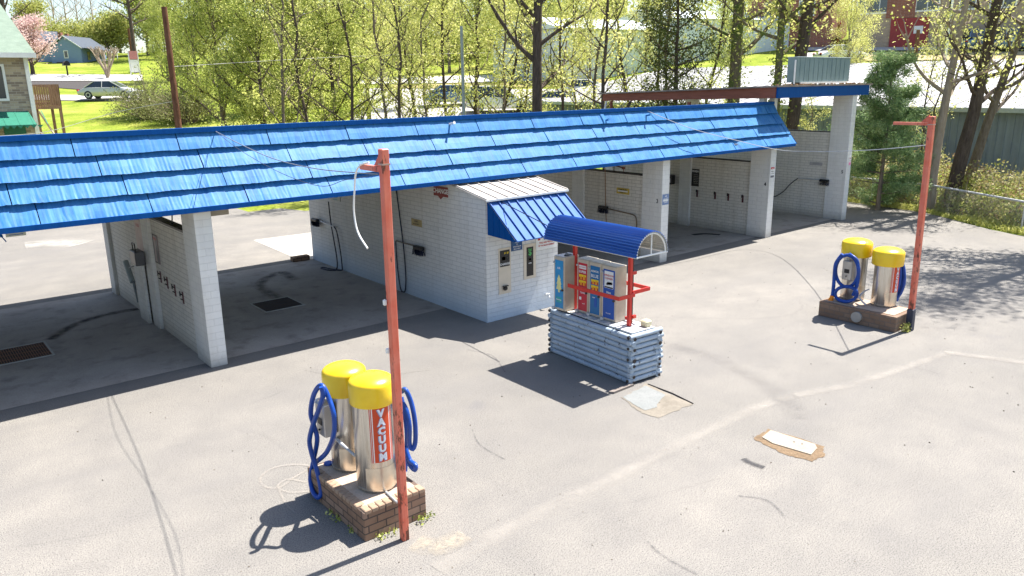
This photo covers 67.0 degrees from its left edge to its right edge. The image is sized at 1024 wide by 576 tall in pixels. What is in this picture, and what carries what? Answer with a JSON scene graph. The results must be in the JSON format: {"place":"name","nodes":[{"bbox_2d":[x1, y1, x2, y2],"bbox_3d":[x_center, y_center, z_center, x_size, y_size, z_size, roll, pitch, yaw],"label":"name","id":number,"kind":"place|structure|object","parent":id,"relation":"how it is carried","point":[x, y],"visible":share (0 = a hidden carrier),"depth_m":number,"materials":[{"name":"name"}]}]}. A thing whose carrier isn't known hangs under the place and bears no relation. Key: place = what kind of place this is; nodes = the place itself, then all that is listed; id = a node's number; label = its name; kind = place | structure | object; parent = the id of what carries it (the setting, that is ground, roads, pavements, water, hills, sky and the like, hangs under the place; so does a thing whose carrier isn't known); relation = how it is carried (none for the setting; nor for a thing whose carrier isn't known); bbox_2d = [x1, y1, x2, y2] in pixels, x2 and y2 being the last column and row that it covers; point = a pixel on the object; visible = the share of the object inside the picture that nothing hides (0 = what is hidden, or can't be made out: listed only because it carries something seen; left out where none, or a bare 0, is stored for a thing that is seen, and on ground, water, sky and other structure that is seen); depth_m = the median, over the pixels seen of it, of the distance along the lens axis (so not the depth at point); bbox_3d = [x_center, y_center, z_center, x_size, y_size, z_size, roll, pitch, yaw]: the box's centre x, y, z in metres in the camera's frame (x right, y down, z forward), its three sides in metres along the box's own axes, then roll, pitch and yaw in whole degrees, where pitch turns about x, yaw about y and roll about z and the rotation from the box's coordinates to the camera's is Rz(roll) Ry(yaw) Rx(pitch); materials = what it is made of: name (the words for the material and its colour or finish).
{"place":"outdoors","nodes":[
{"label":"outdoors","id":0,"kind":"place"},
{"bbox_2d":[30,74,141,80],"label":"street","id":1,"kind":"structure","parent":0,"point":[69,77],"depth_m":82.15,"materials":[{"name":"asphalt"}]},
{"bbox_2d":[34,95,138,100],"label":"driveway","id":2,"kind":"structure","parent":0,"point":[75,97],"depth_m":65.46,"materials":[{"name":"concrete"}]},
{"bbox_2d":[76,81,142,98],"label":"parked car","id":3,"kind":"object","parent":2,"relation":"on","point":[92,89],"visible":0.69,"depth_m":63.64,"materials":[{"name":"grey paint"}]},
{"bbox_2d":[0,211,830,409],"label":"bay floor","id":4,"kind":"structure","parent":0,"point":[123,343],"depth_m":15.69,"materials":[{"name":"concrete"}]},
{"bbox_2d":[0,341,54,365],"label":"drain grate","id":5,"kind":"object","parent":4,"relation":"on","point":[20,353],"visible":1,"depth_m":13.94,"materials":[{"name":"metal"}]},
{"bbox_2d":[249,296,304,312],"bbox_3d":[-5.104,0.351,16.817,0.890,0.010,0.900,-13,19,-38],"label":"drain grate","id":6,"kind":"object","parent":4,"relation":"on","point":[276,304],"visible":1,"depth_m":16.80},
{"bbox_2d":[4,0,854,52],"label":"sky","id":7,"kind":"structure","parent":0,"point":[140,44],"materials":[{"name":"white"}]},
{"bbox_2d":[360,75,531,83],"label":"street","id":8,"kind":"structure","parent":0,"point":[437,78],"depth_m":74.62,"materials":[{"name":"asphalt"}]},
{"bbox_2d":[28,11,1023,235],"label":"ground","id":9,"kind":"structure","parent":0,"point":[75,112],"depth_m":68.65,"materials":[{"name":"green plant"}]},
{"bbox_2d":[5,0,59,31],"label":"leafy tree","id":10,"kind":"object","parent":9,"relation":"on","point":[36,6],"visible":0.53,"depth_m":121.50,"materials":[{"name":"green plant"}]},
{"bbox_2d":[0,5,65,135],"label":"apartment building","id":11,"kind":"structure","parent":9,"relation":"on","point":[20,112],"depth_m":32.97,"materials":[{"name":"beige brick"}]},
{"bbox_2d":[12,11,64,73],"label":"blossom tree","id":12,"kind":"object","parent":9,"relation":"on","point":[24,25],"visible":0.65,"depth_m":85.63,"materials":[{"name":"pink plant"}]},
{"bbox_2d":[35,32,117,62],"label":"blue house","id":13,"kind":"structure","parent":9,"relation":"on","point":[71,49],"depth_m":101.66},
{"bbox_2d":[87,46,120,77],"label":"crepe myrtle","id":14,"kind":"object","parent":9,"relation":"on","point":[106,68],"visible":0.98,"depth_m":81.15,"materials":[{"name":"beige plant"}]},
{"bbox_2d":[72,6,145,53],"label":"leafy tree","id":15,"kind":"object","parent":9,"relation":"on","point":[104,30],"visible":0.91,"depth_m":109.80,"materials":[{"name":"green plant"}]},
{"bbox_2d":[94,0,158,72],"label":"bare tree","id":16,"kind":"object","parent":9,"relation":"on","point":[131,23],"visible":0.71,"depth_m":85.98,"materials":[{"name":"brown plant"}]},
{"bbox_2d":[99,60,185,119],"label":"shrub","id":17,"kind":"object","parent":9,"relation":"on","point":[133,103],"visible":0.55,"depth_m":53.41,"materials":[{"name":"green plant"}]},
{"bbox_2d":[111,0,176,54],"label":"leafy tree","id":18,"kind":"object","parent":9,"relation":"on","point":[136,25],"visible":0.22,"depth_m":111.64,"materials":[{"name":"green plant"}]},
{"bbox_2d":[138,0,184,80],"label":"leafy tree","id":19,"kind":"object","parent":9,"relation":"on","point":[155,49],"visible":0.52,"depth_m":76.36,"materials":[{"name":"green plant"}]},
{"bbox_2d":[161,7,181,127],"bbox_3d":[-13.234,-6.953,30.552,0.288,7.828,0.288,-13,19,-38],"label":"utility pole","id":20,"kind":"object","parent":9,"relation":"on","point":[174,91],"visible":0.6,"depth_m":30.06,"materials":[{"name":"brown wood"}]},
{"bbox_2d":[133,63,232,124],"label":"shrub","id":21,"kind":"object","parent":9,"relation":"on","point":[193,112],"visible":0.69,"depth_m":51.57,"materials":[{"name":"green plant"}]},
{"bbox_2d":[149,0,227,101],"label":"leafy tree","id":22,"kind":"object","parent":9,"relation":"on","point":[182,57],"visible":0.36,"depth_m":56.05,"materials":[{"name":"green plant"}]},
{"bbox_2d":[141,0,289,125],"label":"leafy tree","id":23,"kind":"object","parent":9,"relation":"on","point":[207,23],"visible":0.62,"depth_m":41.50,"materials":[{"name":"green plant"}]},
{"bbox_2d":[193,0,291,111],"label":"leafy tree","id":24,"kind":"object","parent":9,"relation":"on","point":[249,88],"visible":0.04,"depth_m":53.88,"materials":[{"name":"green plant"}]},
{"bbox_2d":[196,0,324,124],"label":"leafy tree","id":25,"kind":"object","parent":9,"relation":"on","point":[245,107],"visible":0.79,"depth_m":38.74,"materials":[{"name":"green plant"}]},
{"bbox_2d":[235,0,336,121],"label":"slim tree","id":26,"kind":"object","parent":9,"relation":"on","point":[305,110],"visible":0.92,"depth_m":33.32,"materials":[{"name":"green plant"}]},
{"bbox_2d":[216,0,356,122],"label":"leafy tree","id":27,"kind":"object","parent":9,"relation":"on","point":[286,4],"visible":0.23,"depth_m":43.14,"materials":[{"name":"green plant"}]},
{"bbox_2d":[233,0,341,123],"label":"slim tree","id":28,"kind":"object","parent":9,"relation":"on","point":[282,90],"visible":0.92,"depth_m":33.20,"materials":[{"name":"green plant"}]},
{"bbox_2d":[259,0,395,122],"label":"leafy tree","id":29,"kind":"object","parent":9,"relation":"on","point":[330,22],"visible":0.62,"depth_m":37.85,"materials":[{"name":"green plant"}]},
{"bbox_2d":[270,0,414,120],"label":"slim tree","id":30,"kind":"object","parent":9,"relation":"on","point":[351,69],"visible":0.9,"depth_m":32.96,"materials":[{"name":"green plant"}]},
{"bbox_2d":[310,0,413,119],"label":"leafy tree","id":31,"kind":"object","parent":9,"relation":"on","point":[373,39],"visible":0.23,"depth_m":42.16,"materials":[{"name":"green plant"}]},
{"bbox_2d":[324,0,426,118],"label":"slim tree","id":32,"kind":"object","parent":9,"relation":"on","point":[381,64],"visible":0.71,"depth_m":33.34,"materials":[{"name":"green plant"}]},
{"bbox_2d":[140,0,627,54],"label":"woodland","id":33,"kind":"object","parent":9,"relation":"on","point":[553,5],"visible":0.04,"depth_m":121.00,"materials":[{"name":"plant"}]},
{"bbox_2d":[348,0,439,118],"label":"young tree","id":34,"kind":"object","parent":9,"relation":"on","point":[398,96],"visible":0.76,"depth_m":31.25,"materials":[{"name":"green plant"}]},
{"bbox_2d":[355,0,445,107],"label":"leafy tree","id":35,"kind":"object","parent":9,"relation":"on","point":[408,51],"visible":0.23,"depth_m":56.45,"materials":[{"name":"green plant"}]},
{"bbox_2d":[371,0,449,118],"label":"young tree","id":36,"kind":"object","parent":9,"relation":"on","point":[405,52],"visible":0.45,"depth_m":34.75,"materials":[{"name":"green plant"}]},
{"bbox_2d":[376,0,468,118],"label":"young tree","id":37,"kind":"object","parent":9,"relation":"on","point":[425,87],"visible":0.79,"depth_m":32.18,"materials":[{"name":"green plant"}]},
{"bbox_2d":[275,0,575,68],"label":"woodland","id":38,"kind":"object","parent":9,"relation":"on","point":[456,47],"visible":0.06,"depth_m":90.47,"materials":[{"name":"plant"}]},
{"bbox_2d":[397,0,496,115],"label":"young tree","id":39,"kind":"object","parent":9,"relation":"on","point":[443,81],"visible":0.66,"depth_m":34.15,"materials":[{"name":"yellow plant"}]},
{"bbox_2d":[419,0,477,72],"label":"leafy tree","id":40,"kind":"object","parent":9,"relation":"on","point":[438,28],"visible":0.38,"depth_m":79.72,"materials":[{"name":"green plant"}]},
{"bbox_2d":[355,88,554,118],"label":"parking lot","id":41,"kind":"structure","parent":9,"relation":"on","point":[467,111],"depth_m":56.41,"materials":[{"name":"asphalt"}]},
{"bbox_2d":[466,86,527,111],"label":"parked car","id":42,"kind":"object","parent":41,"relation":"on","point":[500,103],"visible":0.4,"depth_m":53.93,"materials":[{"name":"white paint"}]},
{"bbox_2d":[445,0,531,114],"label":"young tree","id":43,"kind":"object","parent":9,"relation":"on","point":[477,71],"visible":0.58,"depth_m":36.69,"materials":[{"name":"green plant"}]},
{"bbox_2d":[454,0,559,113],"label":"young tree","id":44,"kind":"object","parent":9,"relation":"on","point":[504,71],"visible":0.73,"depth_m":32.91,"materials":[{"name":"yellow plant"}]},
{"bbox_2d":[0,202,1023,575],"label":"asphalt lot","id":45,"kind":"structure","parent":9,"relation":"on","point":[546,472],"depth_m":10.34,"materials":[{"name":"asphalt"}]},
{"bbox_2d":[255,233,312,258],"bbox_3d":[-4.816,-1.565,24.045,5.400,0.001,3.740,-13,19,-38],"label":"concrete pad","id":46,"kind":"object","parent":45,"relation":"on","point":[296,245],"visible":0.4,"depth_m":23.25,"materials":[{"name":"concrete"}]},
{"bbox_2d":[308,459,425,541],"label":"brick plinth","id":47,"kind":"structure","parent":45,"relation":"on","point":[350,503],"depth_m":8.32,"materials":[{"name":"brick"}]},
{"bbox_2d":[307,360,365,499],"bbox_3d":[-1.881,1.636,8.637,0.771,1.543,0.840,-13,19,-38],"label":"vacuum cleaner","id":48,"kind":"object","parent":47,"relation":"on","point":[332,417],"visible":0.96,"depth_m":8.56,"materials":[{"name":"silver metal"}]},
{"bbox_2d":[335,370,417,502],"bbox_3d":[-1.419,1.512,8.420,0.688,1.304,1.004,-13,19,-38],"label":"vacuum cleaner","id":49,"kind":"object","parent":47,"relation":"on","point":[370,395],"visible":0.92,"depth_m":8.20,"materials":[{"name":"silver metal"}]},
{"bbox_2d":[357,461,396,491],"bbox_3d":[-1.482,1.998,8.479,0.445,0.265,0.445,-13,19,-38],"label":"access door","id":50,"kind":"structure","parent":49,"relation":"in","point":[381,479],"depth_m":8.29,"materials":[{"name":"metal"}]},
{"bbox_2d":[359,149,408,541],"bbox_3d":[-1.280,0.646,7.704,0.114,4.030,0.462,-13,19,-38],"label":"steel pole","id":51,"kind":"object","parent":45,"relation":"on","point":[381,165],"visible":0.99,"depth_m":7.47,"materials":[{"name":"metal"}]},
{"bbox_2d":[0,83,872,367],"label":"car wash","id":52,"kind":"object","parent":45,"relation":"on","point":[540,166],"visible":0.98,"depth_m":15.73,"materials":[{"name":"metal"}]},
{"bbox_2d":[395,191,424,292],"bbox_3d":[-2.252,-0.956,16.933,0.200,2.350,1.218,-13,19,-38],"label":"foam brush","id":53,"kind":"object","parent":52,"relation":"attached to","point":[417,249],"visible":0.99,"depth_m":17.10,"materials":[{"name":"black rubber"}]},
{"bbox_2d":[498,247,510,294],"bbox_3d":[-0.122,-0.335,15.334,0.310,0.930,0.078,-13,19,-38],"label":"change machine","id":54,"kind":"object","parent":52,"relation":"attached to","point":[504,262],"visible":1,"depth_m":15.35,"materials":[{"name":"beige metal"}]},
{"bbox_2d":[523,243,535,279],"bbox_3d":[0.362,-0.546,15.734,0.320,0.720,0.018,-13,19,-38],"label":"bill changer","id":55,"kind":"object","parent":52,"relation":"attached to","point":[529,253],"visible":1,"depth_m":15.73,"materials":[{"name":"beige metal"}]},
{"bbox_2d":[786,57,850,83],"bbox_3d":[9.550,-6.756,24.041,3.220,0.790,0.355,-13,19,-38],"label":"rooftop hood","id":56,"kind":"object","parent":52,"relation":"on","point":[802,70],"visible":0.99,"depth_m":23.73,"materials":[{"name":"white paint"}]},
{"bbox_2d":[543,215,668,383],"bbox_3d":[1.509,0.105,12.715,0.902,2.429,2.140,-13,19,-38],"label":"vending stand","id":57,"kind":"object","parent":45,"relation":"on","point":[628,350],"visible":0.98,"depth_m":12.31,"materials":[{"name":"white paint"}]},
{"bbox_2d":[551,252,578,310],"bbox_3d":[0.903,-0.117,13.153,0.400,0.972,0.270,-13,19,-38],"label":"vending machine","id":58,"kind":"object","parent":57,"relation":"on","point":[564,269],"visible":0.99,"depth_m":13.04,"materials":[{"name":"beige metal"}]},
{"bbox_2d":[574,256,598,313],"bbox_3d":[1.250,-0.045,12.982,0.300,0.930,0.275,-13,19,-38],"label":"vending machine","id":59,"kind":"object","parent":57,"relation":"on","point":[583,264],"visible":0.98,"depth_m":12.90,"materials":[{"name":"red metal"}]},
{"bbox_2d":[586,259,610,317],"bbox_3d":[1.433,0.012,12.768,0.300,0.925,0.280,-13,19,-38],"label":"vending machine","id":60,"kind":"object","parent":57,"relation":"on","point":[595,284],"visible":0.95,"depth_m":12.69,"materials":[{"name":"blue metal"}]},
{"bbox_2d":[600,262,626,322],"bbox_3d":[1.632,0.074,12.535,0.300,0.920,0.325,-13,19,-38],"label":"vending machine","id":61,"kind":"object","parent":57,"relation":"on","point":[614,277],"visible":0.69,"depth_m":12.45,"materials":[{"name":"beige metal"}]},
{"bbox_2d":[621,383,692,417],"bbox_3d":[2.069,1.670,11.512,0.905,0.001,1.014,-13,19,-38],"label":"asphalt patch","id":62,"kind":"object","parent":45,"relation":"on","point":[668,403],"visible":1,"depth_m":11.31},
{"bbox_2d":[623,385,664,409],"bbox_3d":[2.011,1.644,11.597,0.731,0.001,0.663,-13,19,-38],"label":"asphalt patch","id":63,"kind":"object","parent":62,"relation":"on","point":[645,397],"visible":1,"depth_m":11.60,"materials":[{"name":"asphalt"}]},
{"bbox_2d":[754,429,824,461],"bbox_3d":[3.609,2.036,10.053,0.584,0.001,0.919,-13,19,-38],"label":"sandy rim","id":64,"kind":"object","parent":45,"relation":"on","point":[818,452],"visible":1,"depth_m":9.90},
{"bbox_2d":[762,430,816,454],"bbox_3d":[3.625,2.015,10.105,0.702,0.012,0.345,13,20,43],"label":"concrete cover","id":65,"kind":"object","parent":64,"relation":"on","point":[787,441],"visible":1,"depth_m":10.09,"materials":[{"name":"white concrete"}]},
{"bbox_2d":[818,294,907,332],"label":"brick plinth","id":66,"kind":"structure","parent":45,"relation":"on","point":[891,319],"depth_m":14.86,"materials":[{"name":"brick"}]},
{"bbox_2d":[828,237,872,302],"bbox_3d":[6.772,-0.331,15.366,0.820,1.301,0.634,-13,19,-38],"label":"vacuum cleaner","id":67,"kind":"object","parent":66,"relation":"on","point":[856,253],"visible":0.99,"depth_m":15.21,"materials":[{"name":"silver metal"}]},
{"bbox_2d":[857,246,905,307],"bbox_3d":[7.218,-0.227,14.967,0.792,1.148,0.576,-5,16,-17],"label":"vacuum cleaner","id":68,"kind":"object","parent":66,"relation":"on","point":[889,280],"visible":1,"depth_m":14.83,"materials":[{"name":"silver metal"}]},
{"bbox_2d":[893,115,935,330],"bbox_3d":[7.249,-1.179,14.291,0.185,3.960,0.720,-13,19,-38],"label":"steel pole","id":69,"kind":"object","parent":45,"relation":"on","point":[929,121],"visible":0.95,"depth_m":13.96,"materials":[{"name":"metal"}]},
{"bbox_2d":[449,0,578,113],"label":"slim tree","id":70,"kind":"object","parent":9,"relation":"on","point":[510,83],"visible":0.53,"depth_m":34.49,"materials":[{"name":"green plant"}]},
{"bbox_2d":[479,0,559,111],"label":"young tree","id":71,"kind":"object","parent":9,"relation":"on","point":[522,81],"visible":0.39,"depth_m":35.27,"materials":[{"name":"green plant"}]},
{"bbox_2d":[479,0,614,111],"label":"tree","id":72,"kind":"object","parent":9,"relation":"on","point":[535,59],"visible":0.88,"depth_m":29.54,"materials":[{"name":"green plant"}]},
{"bbox_2d":[523,0,602,111],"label":"young tree","id":73,"kind":"object","parent":9,"relation":"on","point":[560,62],"visible":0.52,"depth_m":31.45,"materials":[{"name":"green plant"}]},
{"bbox_2d":[529,0,609,110],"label":"young tree","id":74,"kind":"object","parent":9,"relation":"on","point":[572,70],"visible":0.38,"depth_m":37.17,"materials":[{"name":"green plant"}]},
{"bbox_2d":[493,17,668,82],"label":"warehouse","id":75,"kind":"structure","parent":9,"relation":"on","point":[627,56],"depth_m":72.10,"materials":[{"name":"white"}]},
{"bbox_2d":[560,0,626,76],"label":"leafy tree","id":76,"kind":"object","parent":9,"relation":"on","point":[589,43],"visible":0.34,"depth_m":62.56,"materials":[{"name":"green plant"}]},
{"bbox_2d":[542,0,654,168],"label":"young tree","id":77,"kind":"object","parent":9,"relation":"on","point":[605,55],"visible":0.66,"depth_m":29.41,"materials":[{"name":"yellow plant"}]},
{"bbox_2d":[548,0,664,109],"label":"slim tree","id":78,"kind":"object","parent":9,"relation":"on","point":[596,66],"visible":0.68,"depth_m":33.47,"materials":[{"name":"green plant"}]},
{"bbox_2d":[572,0,672,108],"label":"young tree","id":79,"kind":"object","parent":9,"relation":"on","point":[620,59],"visible":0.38,"depth_m":36.01,"materials":[{"name":"green plant"}]},
{"bbox_2d":[624,0,664,72],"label":"leafy tree","id":80,"kind":"object","parent":9,"relation":"on","point":[643,30],"visible":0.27,"depth_m":65.43,"materials":[{"name":"green plant"}]},
{"bbox_2d":[630,0,702,106],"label":"cedar tree","id":81,"kind":"object","parent":9,"relation":"on","point":[647,81],"visible":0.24,"depth_m":35.51,"materials":[{"name":"green plant"}]},
{"bbox_2d":[623,0,714,105],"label":"slim tree","id":82,"kind":"object","parent":9,"relation":"on","point":[666,12],"visible":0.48,"depth_m":34.35,"materials":[{"name":"green plant"}]},
{"bbox_2d":[619,0,731,106],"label":"cedar tree","id":83,"kind":"object","parent":9,"relation":"on","point":[674,80],"visible":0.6,"depth_m":32.56,"materials":[{"name":"green plant"}]},
{"bbox_2d":[619,10,789,63],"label":"warehouse","id":84,"kind":"structure","parent":9,"relation":"on","point":[765,47],"depth_m":79.90,"materials":[{"name":"grey"}]},
{"bbox_2d":[669,0,763,104],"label":"young tree","id":85,"kind":"object","parent":9,"relation":"on","point":[711,82],"visible":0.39,"depth_m":36.95,"materials":[{"name":"green plant"}]},
{"bbox_2d":[701,0,761,66],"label":"leafy tree","id":86,"kind":"object","parent":9,"relation":"on","point":[725,48],"visible":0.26,"depth_m":64.00,"materials":[{"name":"green plant"}]},
{"bbox_2d":[669,0,796,102],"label":"ivy tree","id":87,"kind":"object","parent":9,"relation":"on","point":[737,51],"visible":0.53,"depth_m":33.09,"materials":[{"name":"green plant"}]},
{"bbox_2d":[696,0,842,126],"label":"ivy tree","id":88,"kind":"object","parent":9,"relation":"on","point":[779,61],"visible":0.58,"depth_m":30.86,"materials":[{"name":"green plant"}]},
{"bbox_2d":[519,59,1023,183],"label":"metal shed","id":89,"kind":"structure","parent":9,"relation":"on","point":[1005,140],"depth_m":36.63,"materials":[{"name":"metal"}]},
{"bbox_2d":[747,0,848,47],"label":"brick building","id":90,"kind":"structure","parent":9,"relation":"on","point":[818,38],"depth_m":80.57,"materials":[{"name":"brick"}]},
{"bbox_2d":[762,0,858,129],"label":"tree","id":91,"kind":"object","parent":9,"relation":"on","point":[794,109],"visible":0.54,"depth_m":30.87,"materials":[{"name":"brown plant"}]},
{"bbox_2d":[821,0,886,63],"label":"leafy tree","id":92,"kind":"object","parent":9,"relation":"on","point":[856,15],"visible":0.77,"depth_m":50.71,"materials":[{"name":"yellow plant"}]},
{"bbox_2d":[848,48,935,210],"bbox_3d":[13.093,-5.384,27.092,3.427,5.802,3.678,3,15,13],"label":"pine tree","id":93,"kind":"object","parent":9,"relation":"on","point":[886,68],"visible":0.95,"depth_m":26.69,"materials":[{"name":"green plant"}]},
{"bbox_2d":[850,0,951,46],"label":"brick building","id":94,"kind":"structure","parent":9,"relation":"on","point":[891,31],"depth_m":76.16,"materials":[{"name":"brick"}]},
{"bbox_2d":[888,17,929,46],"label":"garage door","id":95,"kind":"structure","parent":94,"relation":"in","point":[895,32],"depth_m":76.08,"materials":[{"name":"metal"}]},
{"bbox_2d":[898,2,965,170],"bbox_3d":[16.782,-7.519,30.891,2.424,7.669,2.331,6,16,25],"label":"young tree","id":96,"kind":"object","parent":9,"relation":"on","point":[929,76],"visible":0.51,"depth_m":30.68,"materials":[{"name":"yellow plant"}]},
{"bbox_2d":[847,194,1023,234],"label":"grass","id":97,"kind":"structure","parent":9,"relation":"on","point":[967,219],"depth_m":25.67,"materials":[{"name":"green plant"}]},
{"bbox_2d":[848,176,1023,228],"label":"chain link fence","id":98,"kind":"object","parent":9,"relation":"on","point":[988,203],"visible":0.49,"depth_m":25.48,"materials":[{"name":"metal"}]},
{"bbox_2d":[849,141,1023,224],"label":"undergrowth","id":99,"kind":"object","parent":9,"relation":"on","point":[996,182],"visible":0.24,"depth_m":26.63,"materials":[{"name":"green plant"}]},
{"bbox_2d":[882,0,1023,211],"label":"tree","id":100,"kind":"object","parent":9,"relation":"on","point":[947,91],"visible":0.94,"depth_m":26.25,"materials":[{"name":"green plant"}]},
{"bbox_2d":[917,0,1023,207],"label":"tree","id":101,"kind":"object","parent":9,"relation":"on","point":[978,99],"visible":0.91,"depth_m":26.33,"materials":[{"name":"green plant"}]},
{"bbox_2d":[939,0,1023,190],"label":"tree","id":102,"kind":"object","parent":9,"relation":"on","point":[995,105],"visible":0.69,"depth_m":27.14,"materials":[{"name":"brown plant"}]},
{"bbox_2d":[948,0,1023,46],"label":"brick building","id":103,"kind":"structure","parent":9,"relation":"on","point":[1019,10],"depth_m":72.43,"materials":[{"name":"brick"}]},
{"bbox_2d":[863,51,1023,60],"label":"dry bank","id":104,"kind":"structure","parent":0,"point":[1020,54],"depth_m":69.75,"materials":[{"name":"beige soil"}]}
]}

